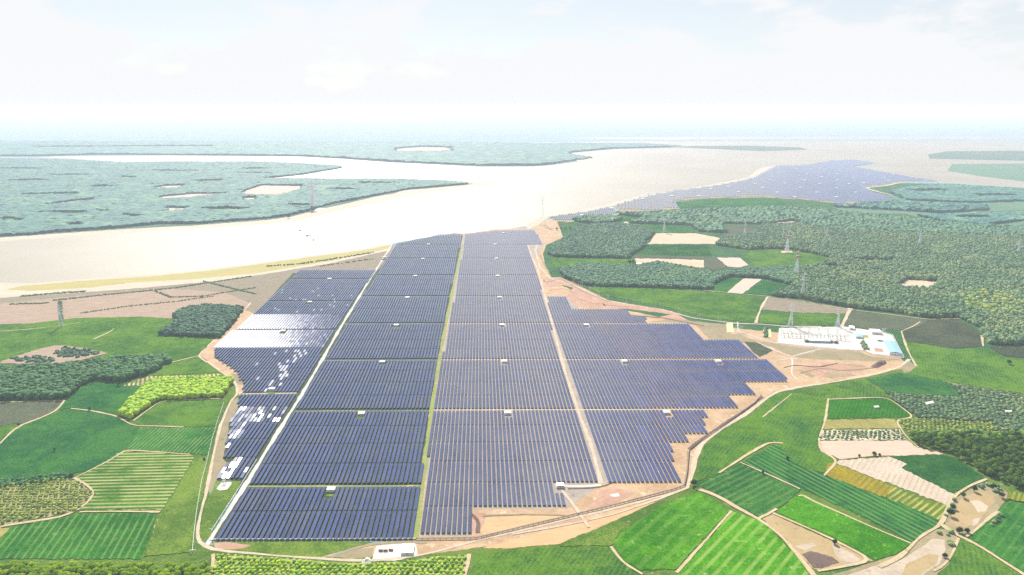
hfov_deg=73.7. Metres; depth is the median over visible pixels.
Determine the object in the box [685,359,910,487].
road
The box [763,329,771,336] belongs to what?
bare soil
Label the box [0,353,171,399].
wood
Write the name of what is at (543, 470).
solar table
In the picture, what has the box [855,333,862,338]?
shed
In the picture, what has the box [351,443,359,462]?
solar table
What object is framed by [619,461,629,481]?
solar table
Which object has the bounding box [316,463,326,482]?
solar table
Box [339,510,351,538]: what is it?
solar table
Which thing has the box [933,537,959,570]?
path
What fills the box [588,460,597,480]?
solar table
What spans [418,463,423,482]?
solar table
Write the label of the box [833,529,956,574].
river bank
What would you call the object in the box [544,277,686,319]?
bare soil
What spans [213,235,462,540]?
solar panels
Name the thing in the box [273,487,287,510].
solar table
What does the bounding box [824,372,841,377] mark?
bare soil
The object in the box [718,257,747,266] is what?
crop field
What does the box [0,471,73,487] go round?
scrub
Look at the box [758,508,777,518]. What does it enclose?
path
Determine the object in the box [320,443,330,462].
solar table
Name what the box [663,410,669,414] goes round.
inverter cabin
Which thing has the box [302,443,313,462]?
solar table
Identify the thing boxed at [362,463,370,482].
solar table
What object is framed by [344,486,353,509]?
solar table
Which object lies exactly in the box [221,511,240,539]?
solar table
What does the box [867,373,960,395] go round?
crop field
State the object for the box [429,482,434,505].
solar table
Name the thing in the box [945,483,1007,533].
river bank
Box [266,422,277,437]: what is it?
solar table
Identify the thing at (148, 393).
wood
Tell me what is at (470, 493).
solar table
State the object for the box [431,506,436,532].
solar table
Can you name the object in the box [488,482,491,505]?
solar table
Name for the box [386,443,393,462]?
solar table
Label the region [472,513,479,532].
track
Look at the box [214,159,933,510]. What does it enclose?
solar array
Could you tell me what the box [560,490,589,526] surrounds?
path
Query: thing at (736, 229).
crop field
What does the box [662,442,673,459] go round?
solar table
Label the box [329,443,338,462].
solar table
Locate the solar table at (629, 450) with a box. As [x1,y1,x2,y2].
[624,442,634,460]
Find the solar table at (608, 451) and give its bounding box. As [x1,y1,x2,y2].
[603,442,612,460]
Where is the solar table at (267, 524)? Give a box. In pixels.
[260,511,275,538]
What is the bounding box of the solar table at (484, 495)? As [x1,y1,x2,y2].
[483,482,486,505]
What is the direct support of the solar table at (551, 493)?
on the ground at (538, 128)
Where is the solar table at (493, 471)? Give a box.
[492,461,495,481]
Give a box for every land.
[0,144,681,166]
[0,168,470,237]
[678,146,807,150]
[928,151,1023,160]
[948,163,1023,181]
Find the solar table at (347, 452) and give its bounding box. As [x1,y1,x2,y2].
[342,443,351,462]
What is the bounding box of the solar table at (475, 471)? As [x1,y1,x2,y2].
[474,461,476,481]
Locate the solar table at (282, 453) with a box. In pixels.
[276,444,288,462]
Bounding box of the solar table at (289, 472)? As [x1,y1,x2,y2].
[283,463,295,482]
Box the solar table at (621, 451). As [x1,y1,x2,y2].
[616,442,625,460]
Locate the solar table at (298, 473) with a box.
[292,463,303,482]
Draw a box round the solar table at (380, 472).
[376,463,383,482]
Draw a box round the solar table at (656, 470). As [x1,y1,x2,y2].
[650,461,661,481]
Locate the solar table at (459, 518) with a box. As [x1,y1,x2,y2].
[457,506,461,532]
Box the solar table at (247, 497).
[238,487,254,510]
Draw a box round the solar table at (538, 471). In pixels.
[536,460,541,480]
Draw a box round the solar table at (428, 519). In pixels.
[426,506,431,532]
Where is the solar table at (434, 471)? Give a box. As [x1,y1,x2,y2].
[432,461,437,481]
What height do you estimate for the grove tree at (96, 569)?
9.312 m
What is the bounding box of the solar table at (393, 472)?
[390,463,396,482]
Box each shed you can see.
[400,543,414,554]
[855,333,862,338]
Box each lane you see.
[239,392,296,393]
[247,485,419,486]
[296,410,425,411]
[352,323,444,323]
[413,244,462,537]
[434,409,708,410]
[447,323,624,323]
[470,359,754,359]
[528,246,602,482]
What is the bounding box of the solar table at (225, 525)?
[216,511,235,539]
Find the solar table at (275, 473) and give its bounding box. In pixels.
[269,463,281,482]
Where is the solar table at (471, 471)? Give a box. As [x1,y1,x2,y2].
[469,461,472,481]
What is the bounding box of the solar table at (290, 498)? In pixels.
[283,487,296,510]
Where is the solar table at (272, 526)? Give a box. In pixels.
[265,511,280,538]
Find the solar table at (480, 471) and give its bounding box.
[478,461,481,481]
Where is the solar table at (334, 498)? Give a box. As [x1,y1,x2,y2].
[329,486,339,509]
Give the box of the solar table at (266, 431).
[262,422,273,437]
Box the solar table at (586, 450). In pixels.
[583,442,590,459]
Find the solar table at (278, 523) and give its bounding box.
[269,511,285,539]
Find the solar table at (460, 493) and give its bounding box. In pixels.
[459,482,462,505]
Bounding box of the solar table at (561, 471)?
[558,460,564,480]
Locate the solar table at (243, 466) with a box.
[235,457,250,477]
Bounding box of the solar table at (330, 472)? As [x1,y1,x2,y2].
[325,463,334,482]
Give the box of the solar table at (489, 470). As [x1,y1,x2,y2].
[487,461,490,481]
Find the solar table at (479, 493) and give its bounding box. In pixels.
[478,482,481,505]
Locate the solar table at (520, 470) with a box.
[518,461,522,481]
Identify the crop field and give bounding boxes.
[0,317,212,365]
[0,400,62,425]
[0,409,138,481]
[0,425,14,441]
[0,478,94,525]
[0,513,156,559]
[0,527,8,537]
[59,382,138,413]
[77,450,194,510]
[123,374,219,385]
[126,427,214,454]
[132,399,221,426]
[144,456,206,556]
[151,356,216,375]
[214,554,466,574]
[469,546,631,574]
[550,258,632,269]
[561,521,631,546]
[586,287,763,321]
[608,215,638,223]
[614,491,729,569]
[633,255,704,258]
[635,245,711,255]
[635,258,703,267]
[645,225,697,232]
[648,233,719,243]
[673,198,787,208]
[678,512,809,574]
[696,463,799,516]
[698,392,837,480]
[705,257,726,270]
[706,278,743,292]
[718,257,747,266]
[722,226,758,234]
[727,278,760,293]
[742,444,938,541]
[744,250,828,266]
[744,280,788,294]
[759,310,844,325]
[762,297,847,313]
[777,492,909,559]
[806,379,886,399]
[820,429,906,440]
[820,440,941,458]
[823,419,898,428]
[826,463,892,497]
[827,398,912,418]
[832,195,1023,213]
[836,457,953,504]
[844,311,928,330]
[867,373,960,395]
[885,383,1023,431]
[886,487,946,519]
[890,454,983,492]
[896,418,999,433]
[902,280,935,286]
[903,319,980,348]
[904,338,1023,393]
[908,211,1023,225]
[938,540,1018,574]
[969,501,1023,571]
[989,347,1023,357]
[1007,492,1023,501]
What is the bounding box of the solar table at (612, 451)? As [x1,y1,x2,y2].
[608,442,616,460]
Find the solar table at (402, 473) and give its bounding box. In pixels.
[399,463,405,482]
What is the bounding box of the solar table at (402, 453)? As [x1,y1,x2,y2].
[399,443,405,462]
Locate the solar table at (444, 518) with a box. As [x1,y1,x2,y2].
[441,506,446,532]
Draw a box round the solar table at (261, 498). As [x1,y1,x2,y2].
[253,487,268,510]
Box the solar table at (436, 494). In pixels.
[434,482,439,505]
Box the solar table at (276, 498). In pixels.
[268,487,282,510]
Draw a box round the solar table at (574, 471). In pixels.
[571,460,578,480]
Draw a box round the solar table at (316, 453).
[311,443,322,462]
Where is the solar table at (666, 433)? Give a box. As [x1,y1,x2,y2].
[660,425,671,441]
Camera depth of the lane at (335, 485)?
838.53 m
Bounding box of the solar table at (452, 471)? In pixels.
[451,461,454,481]
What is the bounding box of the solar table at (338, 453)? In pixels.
[333,443,343,462]
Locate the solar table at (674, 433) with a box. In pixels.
[668,425,679,440]
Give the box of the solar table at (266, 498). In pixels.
[258,487,273,510]
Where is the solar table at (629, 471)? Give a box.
[624,461,634,481]
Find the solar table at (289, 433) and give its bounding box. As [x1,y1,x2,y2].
[283,426,294,442]
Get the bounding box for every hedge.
[9,276,256,321]
[266,251,373,266]
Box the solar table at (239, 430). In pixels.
[233,422,246,437]
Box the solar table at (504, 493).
[502,482,505,504]
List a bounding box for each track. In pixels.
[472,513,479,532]
[483,514,564,515]
[512,487,687,534]
[548,278,605,300]
[554,288,628,306]
[568,482,613,488]
[631,315,703,325]
[684,452,689,484]
[688,397,762,448]
[784,363,837,367]
[800,367,872,372]
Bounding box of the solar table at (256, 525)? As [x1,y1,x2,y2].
[249,511,265,538]
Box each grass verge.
[200,481,240,541]
[212,541,370,556]
[326,492,334,496]
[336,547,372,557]
[745,342,772,356]
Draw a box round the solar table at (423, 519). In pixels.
[420,506,426,532]
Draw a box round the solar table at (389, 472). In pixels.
[385,463,392,482]
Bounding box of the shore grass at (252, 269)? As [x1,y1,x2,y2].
[8,245,390,290]
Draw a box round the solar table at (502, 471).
[501,461,504,481]
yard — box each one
[372,543,416,560]
[778,327,902,356]
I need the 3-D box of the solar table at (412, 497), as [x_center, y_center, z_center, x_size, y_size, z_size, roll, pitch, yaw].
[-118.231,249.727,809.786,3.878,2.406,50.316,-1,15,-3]
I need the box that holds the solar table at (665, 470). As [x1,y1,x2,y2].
[659,460,671,480]
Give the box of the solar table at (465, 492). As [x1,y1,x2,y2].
[464,482,467,505]
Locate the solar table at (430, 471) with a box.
[427,461,432,481]
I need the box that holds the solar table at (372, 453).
[368,443,376,462]
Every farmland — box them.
[0,317,1023,574]
[543,183,1023,391]
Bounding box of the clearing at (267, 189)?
[245,185,299,194]
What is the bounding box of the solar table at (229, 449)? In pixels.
[223,438,238,456]
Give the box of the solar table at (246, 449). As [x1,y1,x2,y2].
[240,438,254,456]
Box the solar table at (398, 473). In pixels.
[395,463,401,482]
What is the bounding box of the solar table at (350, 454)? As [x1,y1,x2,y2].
[346,443,355,462]
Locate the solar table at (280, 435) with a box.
[275,426,286,442]
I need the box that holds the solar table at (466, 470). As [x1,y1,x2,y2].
[465,461,467,481]
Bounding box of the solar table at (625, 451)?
[620,442,629,459]
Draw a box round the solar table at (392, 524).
[387,510,396,538]
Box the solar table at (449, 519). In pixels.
[447,506,451,532]
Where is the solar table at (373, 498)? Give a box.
[369,486,377,509]
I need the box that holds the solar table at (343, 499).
[339,486,349,509]
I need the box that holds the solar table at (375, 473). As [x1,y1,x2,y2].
[371,463,379,482]
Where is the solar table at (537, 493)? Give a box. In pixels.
[534,482,540,504]
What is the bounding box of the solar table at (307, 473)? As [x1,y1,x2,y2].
[302,463,312,482]
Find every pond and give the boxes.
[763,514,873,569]
[902,554,938,574]
[950,491,994,526]
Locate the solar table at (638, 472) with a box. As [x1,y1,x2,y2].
[632,461,643,481]
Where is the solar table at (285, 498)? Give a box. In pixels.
[278,487,292,510]
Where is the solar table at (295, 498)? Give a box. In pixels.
[288,486,302,510]
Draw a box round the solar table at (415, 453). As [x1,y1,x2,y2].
[412,443,418,462]
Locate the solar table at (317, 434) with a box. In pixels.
[312,426,322,442]
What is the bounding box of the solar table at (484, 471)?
[483,461,485,481]
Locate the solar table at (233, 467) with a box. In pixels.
[226,457,241,477]
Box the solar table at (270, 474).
[264,463,277,482]
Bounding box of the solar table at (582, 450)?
[578,442,586,459]
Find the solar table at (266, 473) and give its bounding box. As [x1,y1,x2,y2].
[259,463,273,483]
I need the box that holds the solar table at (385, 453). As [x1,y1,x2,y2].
[382,443,389,462]
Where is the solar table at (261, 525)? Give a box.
[253,511,270,539]
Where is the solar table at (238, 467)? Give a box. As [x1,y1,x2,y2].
[231,457,246,477]
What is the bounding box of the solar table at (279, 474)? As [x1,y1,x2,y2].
[274,463,286,482]
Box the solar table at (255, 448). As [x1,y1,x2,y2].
[249,438,262,456]
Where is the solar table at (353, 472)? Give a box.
[348,463,357,482]
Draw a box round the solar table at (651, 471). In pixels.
[646,461,657,481]
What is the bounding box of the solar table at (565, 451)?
[562,441,568,459]
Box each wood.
[0,140,670,165]
[0,158,467,235]
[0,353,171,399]
[117,375,234,418]
[158,303,243,337]
[547,222,655,258]
[558,260,800,289]
[572,214,621,222]
[619,205,1023,235]
[715,222,1023,344]
[834,199,989,212]
[890,183,1023,202]
[909,429,1023,436]
[917,211,1023,223]
[958,288,1023,311]
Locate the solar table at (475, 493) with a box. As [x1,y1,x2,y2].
[473,482,476,505]
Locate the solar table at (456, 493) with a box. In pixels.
[454,482,457,505]
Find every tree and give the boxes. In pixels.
[1,564,9,569]
[8,567,15,572]
[31,568,38,573]
[55,562,64,569]
[69,561,76,566]
[70,566,75,572]
[86,563,94,569]
[92,567,100,572]
[105,560,112,565]
[108,566,116,570]
[123,562,130,568]
[139,562,145,569]
[145,562,152,569]
[184,561,190,567]
[199,563,205,568]
[913,435,919,441]
[947,508,954,514]
[956,526,963,531]
[959,450,967,457]
[971,454,979,459]
[980,448,989,454]
[986,468,993,474]
[993,451,999,458]
[1003,458,1010,462]
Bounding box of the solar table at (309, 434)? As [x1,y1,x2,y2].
[304,426,314,442]
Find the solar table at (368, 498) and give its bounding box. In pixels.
[364,486,372,509]
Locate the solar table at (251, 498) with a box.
[243,487,259,510]
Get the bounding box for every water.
[0,141,1023,282]
[594,136,1023,139]
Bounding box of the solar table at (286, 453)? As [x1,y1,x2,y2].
[280,444,292,462]
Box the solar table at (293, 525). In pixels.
[286,511,300,538]
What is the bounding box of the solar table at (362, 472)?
[357,463,365,482]
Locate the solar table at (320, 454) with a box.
[316,443,326,462]
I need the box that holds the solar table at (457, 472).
[455,461,459,481]
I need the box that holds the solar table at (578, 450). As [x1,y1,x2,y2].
[574,441,581,459]
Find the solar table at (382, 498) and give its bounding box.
[379,486,386,509]
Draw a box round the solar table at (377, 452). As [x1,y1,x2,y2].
[373,443,380,462]
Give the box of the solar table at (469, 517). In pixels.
[468,506,471,532]
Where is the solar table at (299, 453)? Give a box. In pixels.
[293,443,305,462]
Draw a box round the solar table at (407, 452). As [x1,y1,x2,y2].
[404,443,409,462]
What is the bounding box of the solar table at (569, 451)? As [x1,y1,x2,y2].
[566,441,572,459]
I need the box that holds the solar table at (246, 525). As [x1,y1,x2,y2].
[237,511,255,539]
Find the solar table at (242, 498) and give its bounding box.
[233,487,249,510]
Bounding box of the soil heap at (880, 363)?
[871,360,886,367]
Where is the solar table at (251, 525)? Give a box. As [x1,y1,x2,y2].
[242,511,260,539]
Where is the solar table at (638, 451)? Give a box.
[633,442,643,459]
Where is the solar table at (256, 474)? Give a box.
[250,463,264,483]
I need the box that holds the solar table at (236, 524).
[226,511,245,539]
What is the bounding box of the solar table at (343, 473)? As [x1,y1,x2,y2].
[339,463,348,482]
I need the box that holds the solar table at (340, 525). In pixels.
[334,510,346,538]
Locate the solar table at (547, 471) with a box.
[544,461,550,480]
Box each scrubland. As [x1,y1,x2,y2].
[0,251,386,313]
[0,345,107,363]
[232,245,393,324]
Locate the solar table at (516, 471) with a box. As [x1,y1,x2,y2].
[514,461,518,481]
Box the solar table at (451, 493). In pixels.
[449,482,453,505]
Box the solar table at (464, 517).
[462,506,466,532]
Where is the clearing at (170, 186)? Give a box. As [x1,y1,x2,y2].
[158,185,180,187]
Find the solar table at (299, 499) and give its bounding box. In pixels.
[293,487,306,510]
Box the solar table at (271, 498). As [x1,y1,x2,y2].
[263,487,278,510]
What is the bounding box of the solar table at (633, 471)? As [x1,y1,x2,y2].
[628,461,638,481]
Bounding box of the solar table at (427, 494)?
[424,482,429,505]
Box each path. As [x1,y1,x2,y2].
[0,401,64,442]
[0,477,93,526]
[15,400,64,401]
[70,408,181,426]
[76,450,186,476]
[80,511,159,512]
[133,398,220,420]
[209,553,214,572]
[463,554,470,574]
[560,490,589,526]
[609,546,642,573]
[629,286,770,296]
[674,197,788,201]
[675,510,732,572]
[695,487,815,574]
[718,442,782,472]
[740,462,799,488]
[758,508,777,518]
[762,394,790,416]
[773,512,868,571]
[785,298,958,318]
[798,494,910,542]
[818,398,836,475]
[828,397,918,446]
[839,455,887,458]
[844,182,902,204]
[877,478,986,567]
[901,331,916,365]
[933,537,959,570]
[941,524,1023,574]
[965,511,999,536]
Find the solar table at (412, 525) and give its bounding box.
[409,510,416,538]
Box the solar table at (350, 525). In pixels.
[345,510,356,538]
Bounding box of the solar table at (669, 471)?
[663,461,675,481]
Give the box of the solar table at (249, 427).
[241,422,253,437]
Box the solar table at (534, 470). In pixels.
[531,461,536,481]
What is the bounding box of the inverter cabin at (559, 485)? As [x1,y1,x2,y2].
[556,482,563,488]
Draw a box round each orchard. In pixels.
[0,477,92,524]
[212,554,466,574]
[819,429,903,439]
[887,384,1023,429]
[899,418,997,431]
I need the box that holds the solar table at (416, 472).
[413,463,419,482]
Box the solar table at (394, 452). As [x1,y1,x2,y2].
[390,443,397,462]
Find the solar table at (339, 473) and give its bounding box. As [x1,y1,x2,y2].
[334,463,343,482]
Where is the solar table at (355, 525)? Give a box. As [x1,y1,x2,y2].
[350,510,361,538]
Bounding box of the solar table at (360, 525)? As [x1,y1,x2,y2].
[355,510,366,538]
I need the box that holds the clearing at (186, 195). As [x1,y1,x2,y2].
[162,193,219,197]
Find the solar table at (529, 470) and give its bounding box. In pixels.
[527,460,532,480]
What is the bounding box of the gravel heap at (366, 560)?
[362,557,371,564]
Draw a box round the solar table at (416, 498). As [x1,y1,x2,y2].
[414,486,419,509]
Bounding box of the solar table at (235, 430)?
[228,422,242,437]
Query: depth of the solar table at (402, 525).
757.08 m
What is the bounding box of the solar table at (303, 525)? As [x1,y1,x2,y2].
[297,511,310,538]
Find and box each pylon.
[54,303,63,326]
[307,180,316,206]
[784,232,791,250]
[787,303,796,325]
[793,250,800,271]
[800,273,808,292]
[834,308,840,326]
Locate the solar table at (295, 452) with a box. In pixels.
[289,443,301,462]
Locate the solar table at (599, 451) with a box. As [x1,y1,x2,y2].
[595,442,603,460]
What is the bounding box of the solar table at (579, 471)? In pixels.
[575,460,583,480]
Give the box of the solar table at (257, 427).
[249,422,261,437]
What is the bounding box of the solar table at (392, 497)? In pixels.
[389,486,396,509]
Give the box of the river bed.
[849,539,945,574]
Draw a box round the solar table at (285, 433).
[279,426,290,442]
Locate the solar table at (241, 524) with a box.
[232,511,250,539]
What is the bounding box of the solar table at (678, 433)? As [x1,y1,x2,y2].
[672,425,683,440]
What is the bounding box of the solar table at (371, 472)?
[367,463,374,482]
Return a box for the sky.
[0,0,1023,113]
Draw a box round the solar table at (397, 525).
[393,510,401,538]
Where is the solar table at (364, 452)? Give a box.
[360,443,368,462]
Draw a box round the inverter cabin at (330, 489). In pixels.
[326,487,335,492]
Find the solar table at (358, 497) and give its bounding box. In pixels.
[354,486,363,509]
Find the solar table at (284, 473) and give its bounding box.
[278,463,290,482]
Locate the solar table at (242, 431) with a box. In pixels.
[237,422,249,437]
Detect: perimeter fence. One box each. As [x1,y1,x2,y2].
[192,403,223,551]
[210,538,413,539]
[211,459,256,530]
[416,394,761,538]
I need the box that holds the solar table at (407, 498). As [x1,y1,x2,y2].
[404,486,410,509]
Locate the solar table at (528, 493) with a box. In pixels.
[525,482,530,504]
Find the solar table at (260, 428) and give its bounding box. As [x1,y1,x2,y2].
[253,422,265,437]
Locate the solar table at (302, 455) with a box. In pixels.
[298,443,309,462]
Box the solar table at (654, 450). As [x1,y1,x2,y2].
[649,442,660,459]
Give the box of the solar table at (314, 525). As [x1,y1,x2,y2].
[307,511,320,538]
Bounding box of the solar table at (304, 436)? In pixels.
[300,426,310,442]
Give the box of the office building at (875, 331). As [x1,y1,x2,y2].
[869,329,881,334]
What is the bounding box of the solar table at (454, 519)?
[452,506,456,532]
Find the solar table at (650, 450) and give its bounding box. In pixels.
[645,442,656,459]
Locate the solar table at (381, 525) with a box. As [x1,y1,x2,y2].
[377,510,386,538]
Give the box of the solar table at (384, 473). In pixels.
[381,463,388,482]
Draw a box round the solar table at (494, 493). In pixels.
[492,482,496,504]
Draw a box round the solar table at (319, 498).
[313,486,325,510]
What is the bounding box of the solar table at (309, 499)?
[303,486,316,510]
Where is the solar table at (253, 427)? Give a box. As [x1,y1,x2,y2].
[245,422,257,437]
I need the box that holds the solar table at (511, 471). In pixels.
[509,461,513,481]
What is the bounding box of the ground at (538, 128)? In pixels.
[0,114,1023,556]
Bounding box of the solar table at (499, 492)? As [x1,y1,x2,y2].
[497,482,500,504]
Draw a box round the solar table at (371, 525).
[366,510,376,538]
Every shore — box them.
[0,178,508,240]
[0,243,392,297]
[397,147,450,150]
[526,165,775,228]
[576,153,607,161]
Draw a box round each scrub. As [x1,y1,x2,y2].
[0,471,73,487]
[10,346,99,362]
[763,325,869,349]
[937,482,1003,546]
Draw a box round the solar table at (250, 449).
[245,438,258,456]
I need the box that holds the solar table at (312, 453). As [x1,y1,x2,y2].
[307,443,318,462]
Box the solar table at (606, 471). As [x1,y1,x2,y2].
[602,461,610,481]
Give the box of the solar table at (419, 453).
[417,443,422,462]
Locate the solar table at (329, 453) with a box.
[324,443,334,462]
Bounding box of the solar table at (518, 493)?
[516,482,520,504]
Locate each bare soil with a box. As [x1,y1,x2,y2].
[0,288,248,323]
[198,309,254,356]
[202,350,244,393]
[208,397,237,491]
[214,542,249,548]
[217,482,230,489]
[231,373,243,384]
[323,220,903,556]
[421,229,658,536]
[469,512,485,536]
[480,515,561,534]
[484,501,654,547]
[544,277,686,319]
[551,208,614,221]
[588,489,633,509]
[615,162,937,211]
[651,319,768,345]
[726,323,733,331]
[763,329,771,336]
[764,342,818,355]
[795,350,899,360]
[796,543,815,550]
[800,370,815,377]
[801,362,861,376]
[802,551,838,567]
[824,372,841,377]
[832,544,860,563]
[838,373,853,376]
[846,364,864,366]
[874,348,883,351]
[902,361,915,372]
[970,500,987,511]
[972,518,979,525]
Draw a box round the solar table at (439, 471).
[437,461,441,481]
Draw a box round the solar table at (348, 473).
[344,463,352,482]
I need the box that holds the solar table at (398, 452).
[395,443,401,462]
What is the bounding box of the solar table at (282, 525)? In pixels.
[276,511,290,538]
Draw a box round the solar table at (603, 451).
[599,442,607,460]
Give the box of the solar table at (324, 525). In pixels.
[318,511,330,538]
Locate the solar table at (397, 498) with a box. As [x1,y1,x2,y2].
[394,486,401,509]
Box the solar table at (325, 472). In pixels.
[320,463,330,482]
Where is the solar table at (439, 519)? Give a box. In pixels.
[436,506,441,532]
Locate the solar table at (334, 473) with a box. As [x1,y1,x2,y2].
[330,463,339,482]
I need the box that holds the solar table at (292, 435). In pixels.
[287,426,298,442]
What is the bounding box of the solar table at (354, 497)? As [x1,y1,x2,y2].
[349,486,358,509]
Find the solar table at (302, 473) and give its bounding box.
[297,463,308,482]
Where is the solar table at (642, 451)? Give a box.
[637,442,647,460]
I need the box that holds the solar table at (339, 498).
[334,486,344,509]
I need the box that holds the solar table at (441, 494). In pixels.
[439,482,443,505]
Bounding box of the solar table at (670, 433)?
[664,425,675,440]
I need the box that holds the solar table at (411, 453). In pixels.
[408,443,414,462]
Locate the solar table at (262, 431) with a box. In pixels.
[257,422,269,437]
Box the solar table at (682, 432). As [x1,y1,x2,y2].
[676,425,688,440]
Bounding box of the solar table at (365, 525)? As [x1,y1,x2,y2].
[361,510,371,538]
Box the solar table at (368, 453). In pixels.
[364,443,372,462]
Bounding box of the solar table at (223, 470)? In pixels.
[217,462,229,477]
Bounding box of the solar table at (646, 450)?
[641,442,651,460]
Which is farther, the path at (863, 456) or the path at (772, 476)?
the path at (863, 456)
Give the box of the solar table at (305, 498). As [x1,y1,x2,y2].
[298,486,311,510]
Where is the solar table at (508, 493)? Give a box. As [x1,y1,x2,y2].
[506,482,510,504]
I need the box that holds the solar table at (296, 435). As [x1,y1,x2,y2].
[291,426,302,442]
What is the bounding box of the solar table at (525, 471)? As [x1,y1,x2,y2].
[523,461,527,481]
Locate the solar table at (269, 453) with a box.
[263,443,276,462]
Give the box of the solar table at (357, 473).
[353,463,361,482]
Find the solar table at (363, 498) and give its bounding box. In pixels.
[359,486,368,509]
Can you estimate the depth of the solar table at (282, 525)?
756.30 m
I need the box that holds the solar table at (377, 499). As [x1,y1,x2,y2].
[374,486,382,509]
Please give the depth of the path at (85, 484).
777.87 m
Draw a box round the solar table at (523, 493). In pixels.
[520,482,525,504]
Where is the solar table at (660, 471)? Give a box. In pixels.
[654,461,666,481]
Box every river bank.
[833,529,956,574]
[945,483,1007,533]
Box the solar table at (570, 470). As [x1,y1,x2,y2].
[566,460,573,480]
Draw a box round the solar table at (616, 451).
[612,442,621,460]
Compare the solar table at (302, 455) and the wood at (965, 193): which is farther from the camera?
the wood at (965, 193)
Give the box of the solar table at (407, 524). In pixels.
[403,510,411,538]
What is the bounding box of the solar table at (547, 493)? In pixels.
[544,482,550,504]
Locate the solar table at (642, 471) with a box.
[637,461,648,481]
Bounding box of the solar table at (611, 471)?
[606,461,615,481]
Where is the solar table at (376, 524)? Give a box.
[371,510,381,538]
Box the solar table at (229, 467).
[221,457,237,477]
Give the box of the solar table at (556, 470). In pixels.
[553,460,559,480]
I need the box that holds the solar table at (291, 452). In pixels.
[285,443,297,462]
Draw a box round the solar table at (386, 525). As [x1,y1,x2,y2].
[382,510,391,538]
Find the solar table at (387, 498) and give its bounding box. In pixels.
[384,486,391,509]
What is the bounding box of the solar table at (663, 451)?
[657,442,669,459]
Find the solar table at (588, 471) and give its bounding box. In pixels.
[584,460,592,480]
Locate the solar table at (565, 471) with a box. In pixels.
[562,460,569,480]
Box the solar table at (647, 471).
[641,461,652,481]
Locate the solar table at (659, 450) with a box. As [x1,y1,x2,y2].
[653,442,664,459]
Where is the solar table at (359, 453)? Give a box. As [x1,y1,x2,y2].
[355,443,363,462]
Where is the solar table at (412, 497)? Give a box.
[409,486,415,509]
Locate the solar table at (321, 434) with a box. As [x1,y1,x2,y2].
[316,426,326,442]
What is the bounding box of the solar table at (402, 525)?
[398,510,406,538]
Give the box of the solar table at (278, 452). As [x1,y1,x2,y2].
[271,444,283,462]
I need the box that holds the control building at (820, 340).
[808,338,829,342]
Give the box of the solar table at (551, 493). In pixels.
[548,482,555,504]
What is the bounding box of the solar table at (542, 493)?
[539,482,545,504]
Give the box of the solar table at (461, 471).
[460,461,463,481]
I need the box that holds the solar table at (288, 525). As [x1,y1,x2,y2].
[281,511,295,538]
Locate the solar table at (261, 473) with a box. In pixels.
[255,463,268,482]
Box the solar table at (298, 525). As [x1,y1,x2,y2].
[292,511,305,538]
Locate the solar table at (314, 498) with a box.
[308,486,320,510]
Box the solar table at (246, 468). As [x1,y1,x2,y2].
[240,457,254,477]
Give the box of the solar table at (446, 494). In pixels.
[444,482,448,505]
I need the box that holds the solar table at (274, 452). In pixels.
[267,443,280,462]
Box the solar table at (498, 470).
[496,461,499,481]
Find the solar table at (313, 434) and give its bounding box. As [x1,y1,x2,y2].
[308,426,318,442]
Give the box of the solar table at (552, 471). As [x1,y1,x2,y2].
[549,460,555,480]
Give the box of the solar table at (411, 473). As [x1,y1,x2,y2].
[409,463,414,482]
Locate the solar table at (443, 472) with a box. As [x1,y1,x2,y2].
[441,461,445,481]
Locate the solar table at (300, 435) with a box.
[296,426,306,442]
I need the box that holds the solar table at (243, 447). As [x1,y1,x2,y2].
[236,438,250,456]
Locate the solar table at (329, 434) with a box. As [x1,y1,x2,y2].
[325,426,334,442]
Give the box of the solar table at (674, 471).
[668,461,680,480]
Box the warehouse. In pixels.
[884,340,901,355]
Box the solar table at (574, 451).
[570,441,577,459]
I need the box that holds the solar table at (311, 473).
[306,463,317,482]
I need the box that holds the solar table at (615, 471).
[610,461,620,481]
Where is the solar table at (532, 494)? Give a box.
[530,482,535,504]
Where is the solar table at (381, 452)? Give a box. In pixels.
[377,443,384,462]
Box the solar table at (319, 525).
[313,511,325,538]
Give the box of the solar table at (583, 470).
[580,460,587,480]
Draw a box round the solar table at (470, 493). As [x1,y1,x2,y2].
[469,482,471,504]
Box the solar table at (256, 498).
[248,487,263,510]
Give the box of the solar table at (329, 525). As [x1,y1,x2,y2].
[323,511,335,538]
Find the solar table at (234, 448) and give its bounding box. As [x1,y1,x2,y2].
[227,438,242,456]
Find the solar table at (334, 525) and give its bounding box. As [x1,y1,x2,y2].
[329,511,340,538]
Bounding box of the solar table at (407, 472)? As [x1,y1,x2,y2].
[404,463,410,482]
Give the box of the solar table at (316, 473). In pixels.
[311,463,321,482]
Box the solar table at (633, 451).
[628,442,638,460]
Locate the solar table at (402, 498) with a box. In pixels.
[399,486,405,509]
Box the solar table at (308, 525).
[302,511,315,538]
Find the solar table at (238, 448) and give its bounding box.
[232,438,246,456]
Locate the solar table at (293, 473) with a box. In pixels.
[288,463,299,482]
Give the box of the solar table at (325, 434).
[321,426,330,442]
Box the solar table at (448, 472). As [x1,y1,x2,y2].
[446,461,450,481]
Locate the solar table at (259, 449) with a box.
[253,438,266,456]
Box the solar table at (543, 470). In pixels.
[540,461,546,481]
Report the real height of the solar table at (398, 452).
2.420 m
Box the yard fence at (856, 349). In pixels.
[780,333,903,357]
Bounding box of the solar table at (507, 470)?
[505,461,508,481]
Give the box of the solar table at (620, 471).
[615,461,624,481]
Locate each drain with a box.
[737,322,857,350]
[791,359,797,379]
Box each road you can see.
[196,361,682,561]
[199,303,250,362]
[205,244,391,544]
[330,540,426,557]
[535,240,820,326]
[564,484,600,486]
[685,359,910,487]
[754,296,768,322]
[840,308,852,326]
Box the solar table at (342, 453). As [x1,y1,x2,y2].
[338,443,347,462]
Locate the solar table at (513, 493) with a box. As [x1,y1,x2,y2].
[511,482,515,504]

